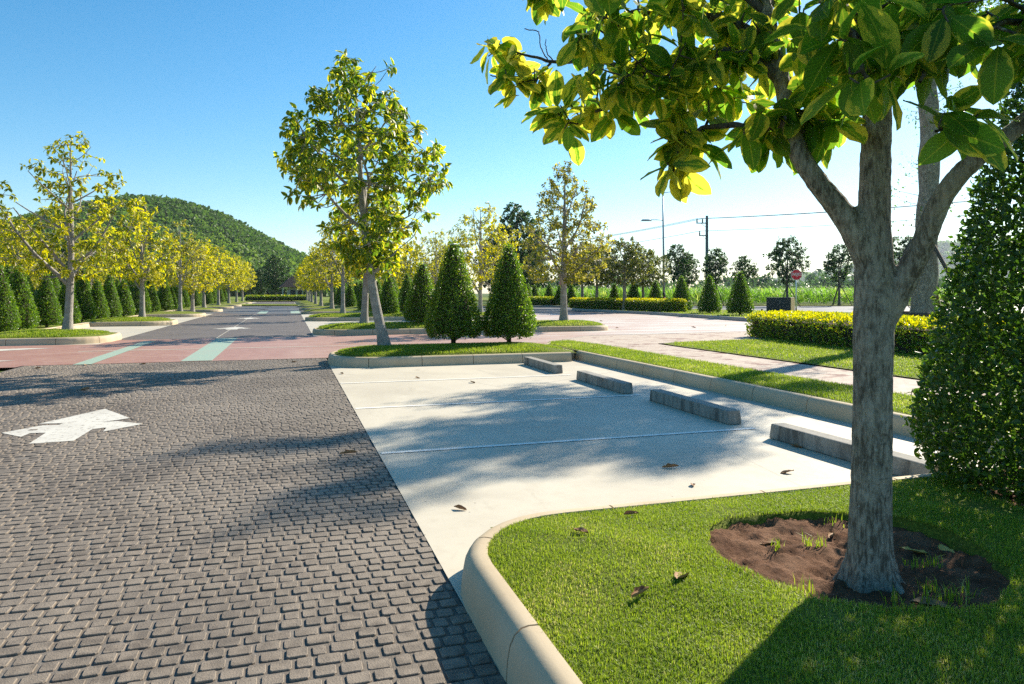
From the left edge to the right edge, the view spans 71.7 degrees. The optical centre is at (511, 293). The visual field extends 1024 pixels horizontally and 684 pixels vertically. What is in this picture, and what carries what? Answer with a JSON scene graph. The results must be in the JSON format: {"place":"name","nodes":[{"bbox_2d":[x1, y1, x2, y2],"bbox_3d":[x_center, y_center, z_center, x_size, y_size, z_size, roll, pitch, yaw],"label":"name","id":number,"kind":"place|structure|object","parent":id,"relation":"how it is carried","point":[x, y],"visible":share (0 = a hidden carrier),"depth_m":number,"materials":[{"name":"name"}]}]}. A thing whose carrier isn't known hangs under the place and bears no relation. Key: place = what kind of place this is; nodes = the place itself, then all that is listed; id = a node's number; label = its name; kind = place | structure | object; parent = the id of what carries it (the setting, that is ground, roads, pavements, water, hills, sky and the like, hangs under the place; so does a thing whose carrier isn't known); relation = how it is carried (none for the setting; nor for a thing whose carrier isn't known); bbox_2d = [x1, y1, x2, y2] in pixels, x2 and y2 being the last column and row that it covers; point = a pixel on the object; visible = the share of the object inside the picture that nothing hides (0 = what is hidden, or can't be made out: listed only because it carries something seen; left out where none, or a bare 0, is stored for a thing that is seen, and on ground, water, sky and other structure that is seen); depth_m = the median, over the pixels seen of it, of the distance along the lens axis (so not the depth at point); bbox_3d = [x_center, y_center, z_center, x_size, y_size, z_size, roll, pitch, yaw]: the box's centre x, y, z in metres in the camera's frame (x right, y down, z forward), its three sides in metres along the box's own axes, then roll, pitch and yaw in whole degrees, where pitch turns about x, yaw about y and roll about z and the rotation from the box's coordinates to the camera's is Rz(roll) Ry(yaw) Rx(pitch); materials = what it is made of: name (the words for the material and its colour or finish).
{"place":"outdoors","nodes":[
{"label":"outdoors","id":0,"kind":"place"},
{"bbox_2d":[0,331,121,345],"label":"curb","id":1,"kind":"structure","parent":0,"point":[75,339],"depth_m":20.00,"materials":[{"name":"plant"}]},
{"bbox_2d":[0,328,108,337],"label":"grass","id":2,"kind":"structure","parent":1,"relation":"on","point":[58,332],"depth_m":20.59,"materials":[{"name":"plant"}]},
{"bbox_2d":[0,131,157,329],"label":"ficus tree","id":3,"kind":"object","parent":1,"relation":"on","point":[71,271],"visible":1,"depth_m":21.45,"materials":[{"name":"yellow plant"}]},
{"bbox_2d":[2,301,230,331],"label":"lawn","id":4,"kind":"structure","parent":0,"point":[79,325],"depth_m":29.10,"materials":[{"name":"plant"}]},
{"bbox_2d":[0,265,21,331],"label":"topiary cone","id":5,"kind":"object","parent":4,"relation":"on","point":[8,309],"visible":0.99,"depth_m":22.48,"materials":[{"name":"green plant"}]},
{"bbox_2d":[8,265,40,329],"bbox_3d":[-16.974,0.178,24.394,1.292,2.340,1.318,0,0,26],"label":"topiary cone","id":6,"kind":"object","parent":4,"relation":"on","point":[23,297],"visible":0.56,"depth_m":24.27,"materials":[{"name":"green plant"}]},
{"bbox_2d":[0,214,52,289],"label":"ficus tree","id":7,"kind":"object","parent":4,"relation":"on","point":[3,233],"visible":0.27,"depth_m":34.24,"materials":[{"name":"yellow plant"}]},
{"bbox_2d":[0,223,55,288],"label":"ficus tree","id":8,"kind":"object","parent":4,"relation":"on","point":[32,263],"visible":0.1,"depth_m":49.48,"materials":[{"name":"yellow plant"}]},
{"bbox_2d":[32,273,63,326],"bbox_3d":[-17.644,0.280,26.852,1.121,2.120,1.160,0,0,-1],"label":"topiary cone","id":9,"kind":"object","parent":4,"relation":"on","point":[48,307],"visible":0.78,"depth_m":26.68,"materials":[{"name":"green plant"}]},
{"bbox_2d":[24,222,83,286],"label":"ficus tree","id":10,"kind":"object","parent":4,"relation":"on","point":[51,256],"visible":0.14,"depth_m":40.81,"materials":[{"name":"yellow plant"}]},
{"bbox_2d":[57,278,81,323],"bbox_3d":[-18.399,0.356,29.312,1.116,1.965,1.138,0,0,22],"label":"topiary cone","id":11,"kind":"object","parent":4,"relation":"on","point":[77,315],"visible":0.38,"depth_m":29.18,"materials":[{"name":"green plant"}]},
{"bbox_2d":[75,277,96,321],"bbox_3d":[-19.254,0.265,31.762,1.180,2.151,1.220,0,0,-26],"label":"topiary cone","id":12,"kind":"object","parent":4,"relation":"on","point":[86,304],"visible":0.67,"depth_m":31.60,"materials":[{"name":"green plant"}]},
{"bbox_2d":[61,235,117,287],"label":"ficus tree","id":13,"kind":"object","parent":4,"relation":"on","point":[93,279],"visible":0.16,"depth_m":48.39,"materials":[{"name":"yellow plant"}]},
{"bbox_2d":[90,279,110,318],"bbox_3d":[-19.927,0.317,34.056,1.158,2.048,1.181,0,0,-27],"label":"topiary cone","id":14,"kind":"object","parent":4,"relation":"on","point":[102,309],"visible":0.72,"depth_m":33.91,"materials":[{"name":"green plant"}]},
{"bbox_2d":[103,281,122,317],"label":"topiary cone","id":15,"kind":"object","parent":4,"relation":"on","point":[112,297],"visible":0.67,"depth_m":36.41,"materials":[{"name":"green plant"}]},
{"bbox_2d":[117,280,134,316],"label":"topiary cone","id":16,"kind":"object","parent":4,"relation":"on","point":[126,300],"visible":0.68,"depth_m":38.88,"materials":[{"name":"green plant"}]},
{"bbox_2d":[158,278,174,310],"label":"topiary cone","id":17,"kind":"object","parent":4,"relation":"on","point":[165,297],"visible":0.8,"depth_m":51.92,"materials":[{"name":"green plant"}]},
{"bbox_2d":[80,318,177,326],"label":"curb","id":18,"kind":"structure","parent":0,"point":[99,323],"depth_m":31.21,"materials":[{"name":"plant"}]},
{"bbox_2d":[82,316,169,321],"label":"grass","id":19,"kind":"structure","parent":18,"relation":"on","point":[131,318],"depth_m":31.89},
{"bbox_2d":[98,207,184,316],"bbox_3d":[-17.227,-1.370,32.738,3.849,5.282,3.455,0,0,-17],"label":"ficus tree","id":20,"kind":"object","parent":18,"relation":"on","point":[141,276],"visible":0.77,"depth_m":32.74,"materials":[{"name":"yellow plant"}]},
{"bbox_2d":[24,302,254,345],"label":"parking lot","id":21,"kind":"structure","parent":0,"point":[126,331],"depth_m":29.13,"materials":[{"name":"concrete"}]},
{"bbox_2d":[137,311,205,316],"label":"curb","id":22,"kind":"structure","parent":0,"point":[176,314],"depth_m":42.88,"materials":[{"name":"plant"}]},
{"bbox_2d":[150,219,205,310],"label":"ficus tree","id":23,"kind":"object","parent":22,"relation":"on","point":[181,264],"visible":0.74,"depth_m":44.24,"materials":[{"name":"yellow plant"}]},
{"bbox_2d":[167,236,218,311],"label":"ficus tree","id":24,"kind":"object","parent":22,"relation":"on","point":[196,282],"visible":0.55,"depth_m":49.14,"materials":[{"name":"yellow plant"}]},
{"bbox_2d":[35,242,319,296],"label":"hill","id":25,"kind":"structure","parent":0,"point":[230,296],"depth_m":246.98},
{"bbox_2d":[0,192,399,296],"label":"forest","id":26,"kind":"object","parent":25,"relation":"on","point":[246,243],"visible":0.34,"depth_m":363.41,"materials":[{"name":"green plant"}]},
{"bbox_2d":[174,307,222,311],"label":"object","id":27,"kind":"structure","parent":0,"point":[198,309],"depth_m":54.42,"materials":[{"name":"concrete"}]},
{"bbox_2d":[182,239,233,307],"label":"ficus tree","id":28,"kind":"object","parent":27,"relation":"on","point":[217,275],"visible":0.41,"depth_m":55.67,"materials":[{"name":"yellow plant"}]},
{"bbox_2d":[195,305,233,308],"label":"lawn","id":29,"kind":"structure","parent":0,"point":[220,306],"depth_m":65.89,"materials":[{"name":"green plant"}]},
{"bbox_2d":[205,246,239,304],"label":"ficus tree","id":30,"kind":"object","parent":29,"relation":"on","point":[227,281],"visible":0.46,"depth_m":67.09,"materials":[{"name":"yellow plant"}]},
{"bbox_2d":[121,301,312,339],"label":"road","id":31,"kind":"structure","parent":0,"point":[261,324],"depth_m":30.11,"materials":[{"name":"asphalt"}]},
{"bbox_2d":[209,303,241,306],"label":"lawn","id":32,"kind":"structure","parent":0,"point":[229,304],"depth_m":77.41,"materials":[{"name":"green plant"}]},
{"bbox_2d":[216,252,247,302],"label":"ficus tree","id":33,"kind":"object","parent":32,"relation":"on","point":[240,277],"visible":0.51,"depth_m":78.58,"materials":[{"name":"yellow plant"}]},
{"bbox_2d":[0,358,506,683],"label":"road","id":34,"kind":"structure","parent":0,"point":[226,522],"depth_m":4.16,"materials":[{"name":"stone"}]},
{"bbox_2d":[299,306,357,309],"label":"lawn","id":35,"kind":"structure","parent":0,"point":[325,307],"depth_m":60.18,"materials":[{"name":"green plant"}]},
{"bbox_2d":[298,244,340,305],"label":"ficus tree","id":36,"kind":"object","parent":35,"relation":"on","point":[318,286],"visible":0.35,"depth_m":60.66,"materials":[{"name":"yellow plant"}]},
{"bbox_2d":[393,239,434,285],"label":"ficus tree","id":37,"kind":"object","parent":35,"relation":"on","point":[404,270],"visible":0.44,"depth_m":62.75,"materials":[{"name":"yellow plant"}]},
{"bbox_2d":[301,308,371,313],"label":"curb","id":38,"kind":"structure","parent":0,"point":[316,311],"depth_m":49.41,"materials":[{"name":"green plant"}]},
{"bbox_2d":[305,232,349,308],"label":"ficus tree","id":39,"kind":"object","parent":38,"relation":"on","point":[330,284],"visible":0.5,"depth_m":50.16,"materials":[{"name":"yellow plant"}]},
{"bbox_2d":[407,228,451,285],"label":"ficus tree","id":40,"kind":"object","parent":38,"relation":"on","point":[434,272],"visible":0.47,"depth_m":52.41,"materials":[{"name":"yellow plant"}]},
{"bbox_2d":[230,297,488,300],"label":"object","id":41,"kind":"structure","parent":0,"point":[327,298],"depth_m":180.21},
{"bbox_2d":[250,267,268,294],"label":"broadleaf tree","id":42,"kind":"object","parent":41,"relation":"on","point":[258,284],"visible":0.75,"depth_m":149.25,"materials":[{"name":"green plant"}]},
{"bbox_2d":[262,253,293,294],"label":"broadleaf tree","id":43,"kind":"object","parent":41,"relation":"on","point":[272,280],"visible":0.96,"depth_m":141.07,"materials":[{"name":"green plant"}]},
{"bbox_2d":[245,294,313,300],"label":"hedge","id":44,"kind":"object","parent":41,"relation":"on","point":[280,297],"visible":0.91,"depth_m":122.20,"materials":[{"name":"green plant"}]},
{"bbox_2d":[279,276,303,296],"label":"gate hut","id":45,"kind":"object","parent":41,"relation":"on","point":[290,281],"visible":0.52,"depth_m":132.53,"materials":[{"name":"black paint"}]},
{"bbox_2d":[0,314,749,367],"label":"cross street","id":46,"kind":"structure","parent":0,"point":[162,350],"depth_m":20.01,"materials":[{"name":"pink brick"}]},
{"bbox_2d":[305,313,486,320],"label":"curb","id":47,"kind":"structure","parent":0,"point":[348,317],"depth_m":37.08,"materials":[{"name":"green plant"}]},
{"bbox_2d":[311,209,360,312],"bbox_3d":[-9.193,-1.709,38.084,3.203,5.892,3.079,0,0,-14],"label":"ficus tree","id":48,"kind":"object","parent":47,"relation":"on","point":[342,278],"visible":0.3,"depth_m":38.04,"materials":[{"name":"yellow plant"}]},
{"bbox_2d":[380,277,399,313],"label":"topiary cone","id":49,"kind":"object","parent":47,"relation":"on","point":[389,302],"visible":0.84,"depth_m":38.69,"materials":[{"name":"green plant"}]},
{"bbox_2d":[398,274,412,311],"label":"topiary cone","id":50,"kind":"object","parent":47,"relation":"on","point":[406,284],"visible":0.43,"depth_m":41.61,"materials":[{"name":"green plant"}]},
{"bbox_2d":[446,202,521,311],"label":"ficus tree","id":51,"kind":"object","parent":47,"relation":"on","point":[481,256],"visible":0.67,"depth_m":40.04,"materials":[{"name":"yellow plant"}]},
{"bbox_2d":[328,344,572,367],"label":"curb","id":52,"kind":"structure","parent":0,"point":[336,358],"depth_m":14.31,"materials":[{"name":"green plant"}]},
{"bbox_2d":[273,48,452,344],"bbox_3d":[-3.071,-1.973,15.042,3.840,6.603,4.523,0,0,-17],"label":"ficus tree","id":53,"kind":"object","parent":52,"relation":"on","point":[307,174],"visible":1,"depth_m":14.73,"materials":[{"name":"green plant"}]},
{"bbox_2d":[424,239,484,342],"bbox_3d":[-1.319,-0.020,16.216,1.464,2.461,1.425,0,0,-17],"label":"topiary cone","id":54,"kind":"object","parent":52,"relation":"on","point":[451,316],"visible":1,"depth_m":15.89,"materials":[{"name":"green plant"}]},
{"bbox_2d":[294,302,613,335],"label":"parking lot","id":55,"kind":"structure","parent":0,"point":[311,325],"depth_m":35.11,"materials":[{"name":"concrete"}]},
{"bbox_2d":[338,341,572,355],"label":"grass","id":56,"kind":"structure","parent":0,"point":[439,348],"depth_m":14.92,"materials":[{"name":"plant"}]},
{"bbox_2d":[312,321,607,335],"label":"curb","id":57,"kind":"structure","parent":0,"point":[367,330],"depth_m":25.14,"materials":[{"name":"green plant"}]},
{"bbox_2d":[317,174,416,323],"bbox_3d":[-5.349,-1.569,25.934,3.621,5.609,3.491,0,0,-17],"label":"ficus tree","id":58,"kind":"object","parent":57,"relation":"on","point":[364,318],"visible":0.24,"depth_m":25.70,"materials":[{"name":"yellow plant"}]},
{"bbox_2d":[401,261,437,322],"bbox_3d":[-3.361,-0.019,26.521,1.543,2.390,1.492,0,0,15],"label":"topiary cone","id":59,"kind":"object","parent":57,"relation":"on","point":[420,298],"visible":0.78,"depth_m":26.20,"materials":[{"name":"green plant"}]},
{"bbox_2d":[518,160,615,320],"bbox_3d":[2.011,-2.057,28.344,4.094,6.596,4.184,0,0,-17],"label":"ficus tree","id":60,"kind":"object","parent":57,"relation":"on","point":[564,261],"visible":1,"depth_m":27.93,"materials":[{"name":"green plant"}]},
{"bbox_2d":[319,319,602,328],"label":"grass","id":61,"kind":"structure","parent":0,"point":[548,322],"depth_m":25.84,"materials":[{"name":"plant"}]},
{"bbox_2d":[0,293,1020,392],"bbox_3d":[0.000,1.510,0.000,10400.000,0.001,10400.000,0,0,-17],"label":"ground","id":62,"kind":"structure","parent":0,"point":[476,294],"depth_m":19.38,"materials":[{"name":"concrete"}]},
{"bbox_2d":[494,285,1023,303],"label":"cane field","id":63,"kind":"structure","parent":62,"relation":"on","point":[823,294],"depth_m":86.69,"materials":[{"name":"green plant"}]},
{"bbox_2d":[530,267,1023,289],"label":"treeline","id":64,"kind":"object","parent":62,"relation":"on","point":[814,280],"visible":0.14,"depth_m":346.90,"materials":[{"name":"green plant"}]},
{"bbox_2d":[0,0,1023,292],"label":"sky","id":65,"kind":"structure","parent":0,"point":[189,99],"materials":[{"name":"blue"}]},
{"bbox_2d":[533,305,569,306],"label":"curb","id":66,"kind":"structure","parent":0,"point":[547,306],"depth_m":72.73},
{"bbox_2d":[484,201,548,285],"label":"broadleaf tree","id":67,"kind":"object","parent":66,"relation":"on","point":[522,214],"visible":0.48,"depth_m":76.93,"materials":[{"name":"green plant"}]},
{"bbox_2d":[200,306,1023,313],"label":"road","id":68,"kind":"structure","parent":0,"point":[289,309],"depth_m":63.06,"materials":[{"name":"asphalt"}]},
{"bbox_2d":[665,244,693,283],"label":"young tree","id":69,"kind":"object","parent":68,"relation":"on","point":[685,265],"visible":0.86,"depth_m":75.62,"materials":[{"name":"green plant"}]},
{"bbox_2d":[701,247,731,305],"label":"young tree","id":70,"kind":"object","parent":68,"relation":"on","point":[713,264],"visible":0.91,"depth_m":77.69,"materials":[{"name":"green plant"}]},
{"bbox_2d":[762,235,810,306],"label":"young tree","id":71,"kind":"object","parent":68,"relation":"on","point":[796,261],"visible":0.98,"depth_m":75.36,"materials":[{"name":"green plant"}]},
{"bbox_2d":[893,234,912,307],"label":"young tree","id":72,"kind":"object","parent":68,"relation":"on","point":[903,241],"visible":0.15,"depth_m":69.52,"materials":[{"name":"green plant"}]},
{"bbox_2d":[242,304,1023,304],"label":"verge","id":73,"kind":"structure","parent":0,"point":[486,304],"depth_m":85.20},
{"bbox_2d":[673,253,700,305],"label":"young tree","id":74,"kind":"object","parent":73,"relation":"on","point":[691,277],"visible":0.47,"depth_m":81.58,"materials":[{"name":"green plant"}]},
{"bbox_2d":[822,243,853,305],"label":"young tree","id":75,"kind":"object","parent":73,"relation":"on","point":[838,275],"visible":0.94,"depth_m":79.70,"materials":[{"name":"green plant"}]},
{"bbox_2d":[330,358,1016,621],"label":"parking lot","id":76,"kind":"structure","parent":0,"point":[493,445],"depth_m":6.78,"materials":[{"name":"concrete"}]},
{"bbox_2d":[524,357,562,372],"bbox_3d":[0.577,1.369,13.640,0.170,0.150,1.816,0,0,-17],"label":"wheel stop","id":77,"kind":"object","parent":76,"relation":"on","point":[548,366],"visible":1,"depth_m":13.34,"materials":[{"name":"concrete"}]},
{"bbox_2d":[576,370,632,393],"bbox_3d":[1.411,1.369,11.052,0.170,0.150,1.796,0,0,-17],"label":"wheel stop","id":78,"kind":"object","parent":76,"relation":"on","point":[614,384],"visible":1,"depth_m":10.77,"materials":[{"name":"concrete"}]},
{"bbox_2d":[650,389,740,424],"bbox_3d":[2.195,1.369,8.693,0.170,0.150,1.866,0,0,-16],"label":"wheel stop","id":79,"kind":"object","parent":76,"relation":"on","point":[720,413],"visible":1,"depth_m":8.41,"materials":[{"name":"concrete"}]},
{"bbox_2d":[769,423,938,475],"bbox_3d":[2.934,1.369,6.205,0.170,0.150,1.876,0,0,-18],"label":"wheel stop","id":80,"kind":"object","parent":76,"relation":"on","point":[840,448],"visible":0.51,"depth_m":6.32,"materials":[{"name":"concrete"}]},
{"bbox_2d":[461,467,1023,683],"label":"curb","id":81,"kind":"structure","parent":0,"point":[519,645],"depth_m":2.79,"materials":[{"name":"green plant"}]},
{"bbox_2d":[469,0,1023,593],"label":"ficus tree","id":82,"kind":"object","parent":81,"relation":"on","point":[875,62],"visible":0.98,"depth_m":3.09,"materials":[{"name":"green plant"}]},
{"bbox_2d":[487,468,1023,683],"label":"grass","id":83,"kind":"structure","parent":81,"relation":"on","point":[922,504],"depth_m":2.77,"materials":[{"name":"plant"}]},
{"bbox_2d":[708,515,1009,612],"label":"soil","id":84,"kind":"structure","parent":81,"relation":"on","point":[739,542],"depth_m":3.38,"materials":[{"name":"soil"}]},
{"bbox_2d":[947,468,1023,507],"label":"soil","id":85,"kind":"structure","parent":81,"relation":"on","point":[1001,495],"depth_m":4.48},
{"bbox_2d":[900,78,1023,504],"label":"topiary cone","id":86,"kind":"object","parent":85,"relation":"on","point":[960,366],"visible":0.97,"depth_m":4.43,"materials":[{"name":"green plant"}]},
{"bbox_2d":[731,255,759,285],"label":"young tree","id":87,"kind":"object","parent":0,"point":[752,271],"visible":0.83,"depth_m":77.60,"materials":[{"name":"green plant"}]},
{"bbox_2d":[546,341,1022,462],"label":"curb","id":88,"kind":"structure","parent":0,"point":[830,408],"depth_m":9.74,"materials":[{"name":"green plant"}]},
{"bbox_2d":[550,339,1021,432],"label":"grass","id":89,"kind":"structure","parent":0,"point":[728,372],"depth_m":11.01,"materials":[{"name":"plant"}]},
{"bbox_2d":[562,329,1016,409],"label":"walkway","id":90,"kind":"structure","parent":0,"point":[646,342],"depth_m":14.64,"materials":[{"name":"concrete"}]},
{"bbox_2d":[572,308,1023,321],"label":"lawn","id":91,"kind":"structure","parent":0,"point":[719,317],"depth_m":44.88,"materials":[{"name":"plant"}]},
{"bbox_2d":[576,242,622,300],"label":"young tree","id":92,"kind":"object","parent":91,"relation":"on","point":[600,284],"visible":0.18,"depth_m":58.40,"materials":[{"name":"green plant"}]},
{"bbox_2d":[590,236,660,309],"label":"young tree","id":93,"kind":"object","parent":91,"relation":"on","point":[630,255],"visible":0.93,"depth_m":53.45,"materials":[{"name":"green plant"}]},
{"bbox_2d":[568,297,687,311],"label":"hedge","id":94,"kind":"object","parent":91,"relation":"on","point":[648,304],"visible":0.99,"depth_m":52.97,"materials":[{"name":"green plant"}]},
{"bbox_2d":[621,245,671,297],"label":"young tree","id":95,"kind":"object","parent":91,"relation":"on","point":[656,261],"visible":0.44,"depth_m":59.54,"materials":[{"name":"green plant"}]},
{"bbox_2d":[671,275,693,310],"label":"topiary cone","id":96,"kind":"object","parent":91,"relation":"on","point":[681,289],"visible":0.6,"depth_m":49.72,"materials":[{"name":"green plant"}]},
{"bbox_2d":[697,274,722,312],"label":"topiary cone","id":97,"kind":"object","parent":91,"relation":"on","point":[710,301],"visible":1,"depth_m":45.17,"materials":[{"name":"green plant"}]},
{"bbox_2d":[726,271,754,314],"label":"topiary cone","id":98,"kind":"object","parent":91,"relation":"on","point":[740,301],"visible":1,"depth_m":41.27,"materials":[{"name":"green plant"}]},
{"bbox_2d":[766,297,794,311],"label":"utility cabinet","id":99,"kind":"object","parent":91,"relation":"on","point":[784,304],"visible":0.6,"depth_m":43.63,"materials":[{"name":"stone"}]},
{"bbox_2d":[664,338,1023,391],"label":"lawn","id":100,"kind":"structure","parent":0,"point":[830,365],"depth_m":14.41,"materials":[{"name":"plant"}]},
{"bbox_2d":[744,309,1023,360],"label":"hedge","id":101,"kind":"object","parent":100,"relation":"on","point":[835,329],"visible":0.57,"depth_m":17.34,"materials":[{"name":"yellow plant"}]},
{"bbox_2d":[831,0,1022,325],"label":"transplanted tree","id":102,"kind":"object","parent":100,"relation":"on","point":[921,304],"visible":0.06,"depth_m":18.81,"materials":[{"name":"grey plant"}]},
{"bbox_2d":[771,512,987,605],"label":"grass","id":103,"kind":"structure","parent":0,"point":[950,597],"depth_m":3.02,"materials":[{"name":"plant"}]},
{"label":"soil","id":104,"kind":"structure","parent":0,"visible":0},
{"bbox_2d":[481,241,537,341],"bbox_3d":[-0.080,0.002,16.484,1.381,2.435,1.371,0,0,-17],"label":"topiary cone","id":105,"kind":"object","parent":104,"relation":"on","point":[507,317],"visible":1,"depth_m":16.18,"materials":[{"name":"green plant"}]},
{"bbox_3d":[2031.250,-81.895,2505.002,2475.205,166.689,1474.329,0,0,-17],"label":"ridge","id":106,"kind":"structure","parent":0,"visible":0},
{"bbox_2d":[763,240,1023,287],"bbox_3d":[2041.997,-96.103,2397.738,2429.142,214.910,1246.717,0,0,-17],"label":"forest","id":107,"kind":"object","parent":106,"relation":"on","point":[944,247],"visible":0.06,"depth_m":2443.98,"materials":[{"name":"green plant"}]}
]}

